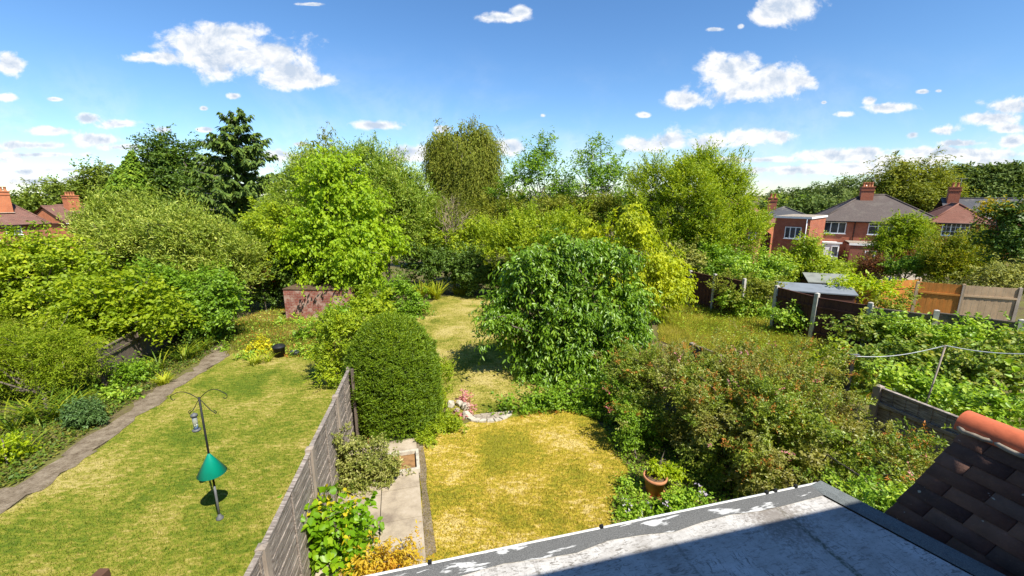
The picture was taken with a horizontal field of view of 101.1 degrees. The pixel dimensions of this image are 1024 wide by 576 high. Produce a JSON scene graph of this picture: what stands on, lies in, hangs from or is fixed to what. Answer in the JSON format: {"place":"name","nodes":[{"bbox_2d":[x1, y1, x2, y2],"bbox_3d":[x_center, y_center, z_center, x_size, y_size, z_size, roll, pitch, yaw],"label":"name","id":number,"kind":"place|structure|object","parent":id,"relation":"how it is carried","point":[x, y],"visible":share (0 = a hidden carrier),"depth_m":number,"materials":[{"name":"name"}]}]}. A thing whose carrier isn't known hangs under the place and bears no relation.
{"place":"outdoors","nodes":[
{"label":"outdoors","id":0,"kind":"place"},
{"bbox_2d":[0,187,50,242],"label":"brick house","id":1,"kind":"structure","parent":0,"point":[14,215],"depth_m":48.43,"materials":[{"name":"brown tile"}]},
{"bbox_2d":[0,342,233,513],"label":"path","id":2,"kind":"structure","parent":0,"point":[74,455],"depth_m":9.15,"materials":[{"name":"grey concrete"}]},
{"bbox_2d":[0,349,343,575],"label":"lawn","id":3,"kind":"structure","parent":0,"point":[157,446],"depth_m":7.74,"materials":[{"name":"green plant"}]},
{"bbox_2d":[170,389,226,520],"bbox_3d":[-4.801,2.665,6.681,0.782,2.304,0.410,-6,14,-27],"label":"bird feeder","id":4,"kind":"object","parent":3,"relation":"on","point":[212,468],"visible":1,"depth_m":6.62,"materials":[{"name":"green metal"}]},
{"bbox_2d":[303,301,380,387],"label":"shrub","id":5,"kind":"object","parent":3,"relation":"on","point":[334,327],"visible":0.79,"depth_m":11.54,"materials":[{"name":"green plant"}]},
{"bbox_2d":[222,306,319,355],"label":"lawn","id":6,"kind":"structure","parent":0,"point":[265,333],"depth_m":16.75,"materials":[{"name":"green plant"}]},
{"bbox_2d":[315,438,425,575],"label":"pavement","id":7,"kind":"structure","parent":0,"point":[399,507],"depth_m":7.10,"materials":[{"name":"concrete"}]},
{"bbox_2d":[416,295,583,418],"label":"lawn","id":8,"kind":"structure","parent":0,"point":[464,306],"depth_m":14.01,"materials":[{"name":"plant"}]},
{"bbox_2d":[488,370,617,416],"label":"shrub","id":9,"kind":"object","parent":8,"relation":"on","point":[558,398],"visible":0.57,"depth_m":10.45,"materials":[{"name":"green plant"}]},
{"bbox_2d":[463,221,664,390],"bbox_3d":[1.583,0.898,12.412,5.999,5.714,3.737,0,12,0],"label":"cherry tree","id":10,"kind":"object","parent":8,"relation":"on","point":[559,334],"visible":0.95,"depth_m":11.61,"materials":[{"name":"green plant"}]},
{"bbox_2d":[0,196,1023,575],"bbox_3d":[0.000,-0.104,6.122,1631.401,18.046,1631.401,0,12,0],"label":"ground","id":11,"kind":"structure","parent":0,"point":[258,304],"depth_m":10.49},
{"bbox_2d":[0,429,44,466],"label":"euphorbia","id":12,"kind":"object","parent":11,"relation":"on","point":[4,445],"visible":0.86,"depth_m":8.47,"materials":[{"name":"green plant"}]},
{"bbox_2d":[10,172,70,212],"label":"broad tree","id":13,"kind":"object","parent":11,"relation":"on","point":[31,202],"visible":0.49,"depth_m":80.63,"materials":[{"name":"green plant"}]},
{"bbox_2d":[0,385,101,431],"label":"iris clump","id":14,"kind":"object","parent":11,"relation":"on","point":[5,422],"visible":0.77,"depth_m":9.73,"materials":[{"name":"green plant"}]},
{"bbox_2d":[33,192,89,248],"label":"brick house","id":15,"kind":"structure","parent":11,"relation":"on","point":[47,213],"depth_m":62.28,"materials":[{"name":"red brick"}]},
{"bbox_2d":[0,215,128,342],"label":"hedge tree","id":16,"kind":"object","parent":11,"relation":"on","point":[37,257],"visible":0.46,"depth_m":14.69,"materials":[{"name":"green plant"}]},
{"bbox_2d":[0,299,129,420],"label":"feathery shrub","id":17,"kind":"object","parent":11,"relation":"on","point":[42,362],"visible":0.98,"depth_m":10.54,"materials":[{"name":"green plant"}]},
{"bbox_2d":[55,391,112,432],"bbox_3d":[-9.876,2.842,9.674,1.199,0.865,0.786,0,12,0],"label":"hebe","id":18,"kind":"object","parent":11,"relation":"on","point":[84,413],"visible":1,"depth_m":9.55,"materials":[{"name":"green plant"}]},
{"bbox_2d":[57,155,119,204],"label":"broad tree","id":19,"kind":"object","parent":11,"relation":"on","point":[93,172],"visible":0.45,"depth_m":66.20,"materials":[{"name":"green plant"}]},
{"bbox_2d":[7,257,205,357],"bbox_3d":[-12.495,0.797,13.354,4.732,3.367,3.002,0,12,0],"label":"hedge tree","id":20,"kind":"object","parent":11,"relation":"on","point":[105,310],"visible":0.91,"depth_m":12.78,"materials":[{"name":"green plant"}]},
{"bbox_2d":[0,321,228,486],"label":"leaf litter","id":21,"kind":"object","parent":11,"relation":"on","point":[40,460],"visible":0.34,"depth_m":9.64,"materials":[{"name":"green plant"}]},
{"bbox_2d":[0,320,228,484],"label":"border weeds","id":22,"kind":"object","parent":11,"relation":"on","point":[43,426],"visible":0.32,"depth_m":9.69,"materials":[{"name":"green plant"}]},
{"bbox_2d":[87,150,157,216],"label":"golden conifer","id":23,"kind":"object","parent":11,"relation":"on","point":[128,172],"visible":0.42,"depth_m":45.47,"materials":[{"name":"green plant"}]},
{"bbox_2d":[85,350,160,393],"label":"border plant","id":24,"kind":"object","parent":11,"relation":"on","point":[139,367],"visible":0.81,"depth_m":11.90,"materials":[{"name":"green plant"}]},
{"bbox_2d":[95,309,215,386],"bbox_3d":[-12.411,1.615,15.303,0.176,1.470,7.526,-3,13,-14],"label":"boundary fence","id":25,"kind":"object","parent":11,"relation":"on","point":[134,340],"visible":0.28,"depth_m":13.09,"materials":[{"name":"wood"}]},
{"bbox_2d":[49,178,281,308],"bbox_3d":[-15.266,-1.596,18.412,9.364,6.252,4.661,0,12,0],"label":"willow tree","id":26,"kind":"object","parent":11,"relation":"on","point":[180,237],"visible":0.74,"depth_m":17.62,"materials":[{"name":"green plant"}]},
{"bbox_2d":[117,123,217,205],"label":"broad tree","id":27,"kind":"object","parent":11,"relation":"on","point":[162,163],"visible":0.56,"depth_m":48.33,"materials":[{"name":"green plant"}]},
{"bbox_2d":[104,180,240,221],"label":"broad tree","id":28,"kind":"object","parent":11,"relation":"on","point":[126,194],"visible":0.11,"depth_m":44.97,"materials":[{"name":"green plant"}]},
{"bbox_2d":[101,253,252,338],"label":"hedge tree","id":29,"kind":"object","parent":11,"relation":"on","point":[220,295],"visible":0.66,"depth_m":15.16,"materials":[{"name":"green plant"}]},
{"bbox_2d":[165,107,280,226],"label":"spruce tree","id":30,"kind":"object","parent":11,"relation":"on","point":[239,164],"visible":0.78,"depth_m":38.88,"materials":[{"name":"green plant"}]},
{"bbox_2d":[203,191,313,304],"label":"hedge tree","id":31,"kind":"object","parent":11,"relation":"on","point":[262,224],"visible":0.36,"depth_m":20.45,"materials":[{"name":"green plant"}]},
{"bbox_2d":[243,138,351,227],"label":"willow tree","id":32,"kind":"object","parent":11,"relation":"on","point":[286,181],"visible":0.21,"depth_m":23.36,"materials":[{"name":"green plant"}]},
{"bbox_2d":[244,367,355,575],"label":"garden fence","id":33,"kind":"object","parent":11,"relation":"on","point":[282,548],"visible":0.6,"depth_m":5.73,"materials":[{"name":"grey wood"}]},
{"bbox_2d":[238,244,388,310],"bbox_3d":[-9.894,-0.460,20.975,7.594,3.762,3.802,0,12,0],"label":"shrub","id":34,"kind":"object","parent":11,"relation":"on","point":[277,292],"visible":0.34,"depth_m":20.43,"materials":[{"name":"green plant"}]},
{"bbox_2d":[282,281,364,318],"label":"brick shed","id":35,"kind":"structure","parent":11,"relation":"on","point":[311,302],"depth_m":19.10,"materials":[{"name":"brick"}]},
{"bbox_2d":[277,483,384,575],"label":"vine shrub","id":36,"kind":"object","parent":11,"relation":"on","point":[330,542],"visible":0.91,"depth_m":5.95,"materials":[{"name":"green plant"}]},
{"bbox_2d":[267,139,415,306],"bbox_3d":[-8.024,-2.702,20.225,6.756,8.628,5.670,0,12,0],"label":"maple tree","id":37,"kind":"object","parent":11,"relation":"on","point":[363,244],"visible":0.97,"depth_m":19.30,"materials":[{"name":"green plant"}]},
{"bbox_2d":[335,281,396,318],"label":"shrub","id":38,"kind":"object","parent":11,"relation":"on","point":[363,297],"visible":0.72,"depth_m":16.71,"materials":[{"name":"green plant"}]},
{"bbox_2d":[331,421,414,497],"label":"variegated shrub","id":39,"kind":"object","parent":11,"relation":"on","point":[359,467],"visible":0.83,"depth_m":7.61,"materials":[{"name":"green plant"}]},
{"bbox_2d":[322,130,451,285],"bbox_3d":[-7.552,-4.467,25.746,8.068,9.614,6.047,0,12,0],"label":"willow tree","id":40,"kind":"object","parent":11,"relation":"on","point":[404,190],"visible":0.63,"depth_m":24.31,"materials":[{"name":"green plant"}]},
{"bbox_2d":[336,520,441,575],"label":"acer","id":41,"kind":"object","parent":11,"relation":"on","point":[380,562],"visible":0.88,"depth_m":5.63,"materials":[{"name":"yellow plant"}]},
{"bbox_2d":[340,310,445,443],"bbox_3d":[-2.688,1.867,9.595,2.374,2.788,2.241,0,12,0],"label":"clipped yew","id":42,"kind":"object","parent":11,"relation":"on","point":[392,359],"visible":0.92,"depth_m":8.89,"materials":[{"name":"green plant"}]},
{"bbox_2d":[369,271,436,319],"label":"shrub","id":43,"kind":"object","parent":11,"relation":"on","point":[407,291],"visible":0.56,"depth_m":19.17,"materials":[{"name":"green plant"}]},
{"bbox_2d":[414,403,469,449],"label":"border plant","id":44,"kind":"object","parent":11,"relation":"on","point":[450,422],"visible":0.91,"depth_m":9.38,"materials":[{"name":"green plant"}]},
{"bbox_2d":[397,195,497,288],"bbox_3d":[-3.919,-2.957,26.863,7.828,6.200,5.669,-7,14,-28],"label":"shrub","id":45,"kind":"object","parent":11,"relation":"on","point":[469,230],"visible":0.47,"depth_m":25.40,"materials":[{"name":"green plant"}]},
{"bbox_2d":[427,187,482,292],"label":"bare shrub","id":46,"kind":"object","parent":11,"relation":"on","point":[456,214],"visible":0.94,"depth_m":25.10,"materials":[{"name":"green plant"}]},
{"bbox_2d":[392,237,534,295],"bbox_3d":[-2.660,-0.972,25.317,9.450,4.224,4.291,0,12,0],"label":"shrub","id":47,"kind":"object","parent":11,"relation":"on","point":[462,268],"visible":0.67,"depth_m":24.46,"materials":[{"name":"green plant"}]},
{"bbox_2d":[415,114,513,256],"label":"birch tree","id":48,"kind":"object","parent":11,"relation":"on","point":[462,164],"visible":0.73,"depth_m":34.05,"materials":[{"name":"green plant"}]},
{"bbox_2d":[470,198,597,292],"bbox_3d":[1.201,-2.079,23.131,7.007,5.678,4.476,0,12,0],"label":"shrub","id":49,"kind":"object","parent":11,"relation":"on","point":[501,238],"visible":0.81,"depth_m":22.17,"materials":[{"name":"green plant"}]},
{"bbox_2d":[482,125,586,223],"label":"ash tree","id":50,"kind":"object","parent":11,"relation":"on","point":[533,164],"visible":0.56,"depth_m":31.29,"materials":[{"name":"green plant"}]},
{"bbox_2d":[452,184,630,246],"bbox_3d":[2.347,-3.604,28.925,13.279,6.890,4.907,0,12,0],"label":"shrub","id":51,"kind":"object","parent":11,"relation":"on","point":[604,204],"visible":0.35,"depth_m":28.02,"materials":[{"name":"green plant"}]},
{"bbox_2d":[544,132,639,267],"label":"ash tree","id":52,"kind":"object","parent":11,"relation":"on","point":[610,172],"visible":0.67,"depth_m":29.29,"materials":[{"name":"green plant"}]},
{"bbox_2d":[574,369,667,461],"bbox_3d":[2.438,2.993,9.529,1.580,1.872,2.423,-4,13,-17],"label":"shrub","id":53,"kind":"object","parent":11,"relation":"on","point":[630,437],"visible":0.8,"depth_m":8.77,"materials":[{"name":"green plant"}]},
{"bbox_2d":[427,184,844,236],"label":"distant wood","id":54,"kind":"object","parent":11,"relation":"on","point":[807,205],"visible":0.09,"depth_m":86.61,"materials":[{"name":"green plant"}]},
{"bbox_2d":[579,201,698,325],"bbox_3d":[5.284,-0.734,17.730,5.281,5.716,3.225,0,12,0],"label":"golden maple","id":55,"kind":"object","parent":11,"relation":"on","point":[672,285],"visible":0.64,"depth_m":17.12,"materials":[{"name":"yellow plant"}]},
{"bbox_2d":[642,469,667,499],"bbox_3d":[2.545,3.506,7.520,0.420,0.365,0.420,0,12,0],"label":"plant pot","id":56,"kind":"object","parent":11,"relation":"on","point":[653,487],"visible":0.78,"depth_m":7.41,"materials":[{"name":"ceramic"}]},
{"bbox_2d":[641,450,690,484],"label":"pot shrub","id":57,"kind":"object","parent":56,"relation":"in","point":[666,469],"visible":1,"depth_m":7.48,"materials":[{"name":"green plant"}]},
{"bbox_2d":[613,482,715,520],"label":"geranium","id":58,"kind":"object","parent":11,"relation":"on","point":[677,503],"visible":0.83,"depth_m":6.96,"materials":[{"name":"green plant"}]},
{"bbox_2d":[601,425,736,523],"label":"leaf litter","id":59,"kind":"object","parent":11,"relation":"on","point":[667,456],"visible":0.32,"depth_m":7.95,"materials":[{"name":"plant"}]},
{"bbox_2d":[603,424,740,523],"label":"border weeds","id":60,"kind":"object","parent":11,"relation":"on","point":[668,482],"visible":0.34,"depth_m":7.87,"materials":[{"name":"green plant"}]},
{"bbox_2d":[666,234,711,273],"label":"elder bush","id":61,"kind":"object","parent":11,"relation":"on","point":[691,256],"visible":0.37,"depth_m":23.17,"materials":[{"name":"green plant"}]},
{"bbox_2d":[616,136,775,263],"bbox_3d":[11.277,-4.418,25.877,9.249,9.546,6.169,5,13,21],"label":"willow tree","id":62,"kind":"object","parent":11,"relation":"on","point":[712,190],"visible":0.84,"depth_m":24.72,"materials":[{"name":"green plant"}]},
{"bbox_2d":[682,270,746,316],"bbox_3d":[9.725,0.198,21.213,0.395,2.226,4.515,-4,13,-16],"label":"panel fence","id":63,"kind":"object","parent":11,"relation":"on","point":[703,292],"visible":0.51,"depth_m":21.02,"materials":[{"name":"wood"}]},
{"bbox_2d":[676,234,753,275],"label":"elder bush","id":64,"kind":"object","parent":11,"relation":"on","point":[720,253],"visible":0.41,"depth_m":23.63,"materials":[{"name":"green plant"}]},
{"bbox_2d":[711,287,772,318],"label":"bramble","id":65,"kind":"object","parent":11,"relation":"on","point":[739,312],"visible":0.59,"depth_m":19.02,"materials":[{"name":"green plant"}]},
{"bbox_2d":[713,244,800,296],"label":"elder bush","id":66,"kind":"object","parent":11,"relation":"on","point":[765,271],"visible":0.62,"depth_m":22.34,"materials":[{"name":"green plant"}]},
{"bbox_2d":[591,318,951,508],"bbox_3d":[4.982,2.448,8.287,7.528,3.098,4.596,11,17,41],"label":"flowering hedge","id":67,"kind":"object","parent":11,"relation":"on","point":[774,420],"visible":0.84,"depth_m":7.54,"materials":[{"name":"green plant"}]},
{"bbox_2d":[750,299,817,333],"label":"bramble","id":68,"kind":"object","parent":11,"relation":"on","point":[790,316],"visible":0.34,"depth_m":16.20,"materials":[{"name":"green plant"}]},
{"bbox_2d":[771,214,827,260],"bbox_3d":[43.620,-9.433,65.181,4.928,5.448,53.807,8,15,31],"label":"brick house","id":69,"kind":"structure","parent":11,"relation":"on","point":[788,228],"depth_m":43.91,"materials":[{"name":"red brick"}]},
{"bbox_2d":[757,226,854,282],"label":"fruit tree","id":70,"kind":"object","parent":11,"relation":"on","point":[811,256],"visible":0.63,"depth_m":24.21,"materials":[{"name":"green plant"}]},
{"bbox_2d":[771,281,858,303],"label":"shed","id":71,"kind":"structure","parent":11,"relation":"on","point":[839,293],"depth_m":18.69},
{"bbox_2d":[769,285,873,345],"bbox_3d":[11.369,1.121,15.893,0.503,2.029,3.375,-6,14,-25],"label":"panel fence","id":72,"kind":"object","parent":11,"relation":"on","point":[811,307],"visible":0.65,"depth_m":15.59,"materials":[{"name":"wood"}]},
{"bbox_2d":[812,465,911,512],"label":"shrub","id":73,"kind":"object","parent":11,"relation":"on","point":[868,494],"visible":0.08,"depth_m":5.68,"materials":[{"name":"green plant"}]},
{"bbox_2d":[821,268,907,303],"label":"ivy bush","id":74,"kind":"object","parent":11,"relation":"on","point":[890,286],"visible":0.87,"depth_m":18.77,"materials":[{"name":"green plant"}]},
{"bbox_2d":[813,178,935,261],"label":"brick house","id":75,"kind":"structure","parent":11,"relation":"on","point":[848,224],"depth_m":47.35,"materials":[{"name":"red tile"}]},
{"bbox_2d":[850,250,901,282],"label":"purple bush","id":76,"kind":"object","parent":11,"relation":"on","point":[865,263],"visible":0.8,"depth_m":27.11,"materials":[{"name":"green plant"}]},
{"bbox_2d":[864,280,924,311],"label":"ivy bush","id":77,"kind":"object","parent":11,"relation":"on","point":[887,304],"visible":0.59,"depth_m":15.28,"materials":[{"name":"green plant"}]},
{"bbox_2d":[857,208,944,279],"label":"fruit tree","id":78,"kind":"object","parent":11,"relation":"on","point":[899,243],"visible":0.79,"depth_m":30.34,"materials":[{"name":"green plant"}]},
{"bbox_2d":[858,308,950,349],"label":"bramble","id":79,"kind":"object","parent":11,"relation":"on","point":[908,329],"visible":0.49,"depth_m":13.45,"materials":[{"name":"green plant"}]},
{"bbox_2d":[876,246,946,279],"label":"shrub","id":80,"kind":"object","parent":11,"relation":"on","point":[900,265],"visible":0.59,"depth_m":25.87,"materials":[{"name":"green plant"}]},
{"bbox_2d":[865,384,959,466],"bbox_3d":[7.654,2.978,7.383,0.311,1.665,2.688,-2,13,-10],"label":"garden fence","id":81,"kind":"object","parent":11,"relation":"on","point":[891,404],"visible":0.27,"depth_m":7.95,"materials":[{"name":"grey wood"}]},
{"bbox_2d":[848,145,986,211],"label":"cedar tree","id":82,"kind":"object","parent":11,"relation":"on","point":[925,190],"visible":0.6,"depth_m":70.15,"materials":[{"name":"green plant"}]},
{"bbox_2d":[910,281,965,314],"bbox_3d":[17.209,0.799,17.129,1.442,2.135,0.105,8,15,31],"label":"orange fence","id":83,"kind":"object","parent":11,"relation":"on","point":[943,298],"visible":0.66,"depth_m":17.02,"materials":[{"name":"orange wood"}]},
{"bbox_2d":[860,353,1020,420],"bbox_3d":[9.422,2.384,9.455,3.236,1.743,2.068,0,12,0],"label":"bramble","id":84,"kind":"object","parent":11,"relation":"on","point":[900,378],"visible":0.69,"depth_m":9.25,"materials":[{"name":"green plant"}]},
{"bbox_2d":[866,305,1023,367],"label":"panel fence","id":85,"kind":"object","parent":11,"relation":"on","point":[944,317],"visible":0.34,"depth_m":13.28,"materials":[{"name":"wood"}]},
{"bbox_2d":[884,411,1023,575],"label":"tiled extension","id":86,"kind":"object","parent":11,"relation":"on","point":[964,493],"visible":0.94,"depth_m":3.25,"materials":[{"name":"tile"}]},
{"bbox_2d":[910,220,1007,285],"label":"golden shrub","id":87,"kind":"object","parent":11,"relation":"on","point":[957,253],"visible":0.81,"depth_m":24.09,"materials":[{"name":"green plant"}]},
{"bbox_2d":[927,202,995,256],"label":"brick house","id":88,"kind":"structure","parent":11,"relation":"on","point":[952,217],"depth_m":42.95,"materials":[{"name":"red tile"}]},
{"bbox_2d":[910,311,1023,357],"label":"bramble","id":89,"kind":"object","parent":11,"relation":"on","point":[968,329],"visible":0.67,"depth_m":12.46,"materials":[{"name":"green plant"}]},
{"bbox_2d":[923,358,1023,428],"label":"bramble","id":90,"kind":"object","parent":11,"relation":"on","point":[994,408],"visible":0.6,"depth_m":8.36,"materials":[{"name":"green plant"}]},
{"bbox_2d":[933,178,1022,253],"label":"brick house","id":91,"kind":"structure","parent":11,"relation":"on","point":[953,194],"depth_m":50.14,"materials":[{"name":"brick"}]},
{"bbox_2d":[941,159,1023,197],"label":"distant wood","id":92,"kind":"object","parent":11,"relation":"on","point":[998,180],"visible":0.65,"depth_m":141.98,"materials":[{"name":"green plant"}]},
{"bbox_2d":[942,252,1023,300],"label":"hedge","id":93,"kind":"object","parent":11,"relation":"on","point":[1001,275],"visible":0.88,"depth_m":17.48,"materials":[{"name":"green plant"}]},
{"bbox_2d":[956,285,1023,320],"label":"faded fence","id":94,"kind":"object","parent":11,"relation":"on","point":[992,302],"visible":0.64,"depth_m":16.37,"materials":[{"name":"wood"}]},
{"bbox_2d":[964,193,1023,285],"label":"ivy bush","id":95,"kind":"object","parent":11,"relation":"on","point":[1005,240],"visible":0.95,"depth_m":19.94,"materials":[{"name":"green plant"}]},
{"bbox_2d":[0,0,1023,197],"label":"sky","id":96,"kind":"structure","parent":0,"point":[818,90],"materials":[{"name":"blue"}]},
{"bbox_2d":[419,408,629,561],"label":"lawn","id":97,"kind":"structure","parent":0,"point":[519,460],"depth_m":7.91,"materials":[{"name":"yellow plant"}]},
{"bbox_2d":[416,441,435,556],"bbox_3d":[-1.611,3.634,7.689,0.198,0.013,3.161,-3,13,-15],"label":"soil strip","id":98,"kind":"object","parent":97,"relation":"on","point":[426,511],"visible":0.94,"depth_m":7.12,"materials":[{"name":"brown soil"}]},
{"bbox_2d":[365,481,1005,575],"bbox_3d":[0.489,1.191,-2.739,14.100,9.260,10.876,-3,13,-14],"label":"flat roof","id":99,"kind":"structure","parent":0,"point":[820,528],"depth_m":2.99,"materials":[{"name":"grey"}]},
{"bbox_2d":[657,301,1017,413],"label":"meadow","id":100,"kind":"structure","parent":0,"point":[739,339],"depth_m":16.76,"materials":[{"name":"green plant"}]},
{"bbox_2d":[700,268,788,316],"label":"bramble","id":101,"kind":"object","parent":100,"relation":"on","point":[756,289],"visible":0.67,"depth_m":18.99,"materials":[{"name":"green plant"}]},
{"bbox_2d":[802,336,880,386],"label":"bramble","id":102,"kind":"object","parent":100,"relation":"on","point":[821,350],"visible":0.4,"depth_m":11.45,"materials":[{"name":"green plant"}]},
{"bbox_2d":[815,307,918,353],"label":"bramble","id":103,"kind":"object","parent":100,"relation":"on","point":[861,324],"visible":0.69,"depth_m":13.77,"materials":[{"name":"green plant"}]},
{"bbox_2d":[832,331,968,391],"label":"bramble","id":104,"kind":"object","parent":100,"relation":"on","point":[921,359],"visible":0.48,"depth_m":10.72,"materials":[{"name":"green plant"}]},
{"bbox_2d":[927,324,1023,407],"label":"bramble","id":105,"kind":"object","parent":100,"relation":"on","point":[985,364],"visible":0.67,"depth_m":9.98,"materials":[{"name":"green plant"}]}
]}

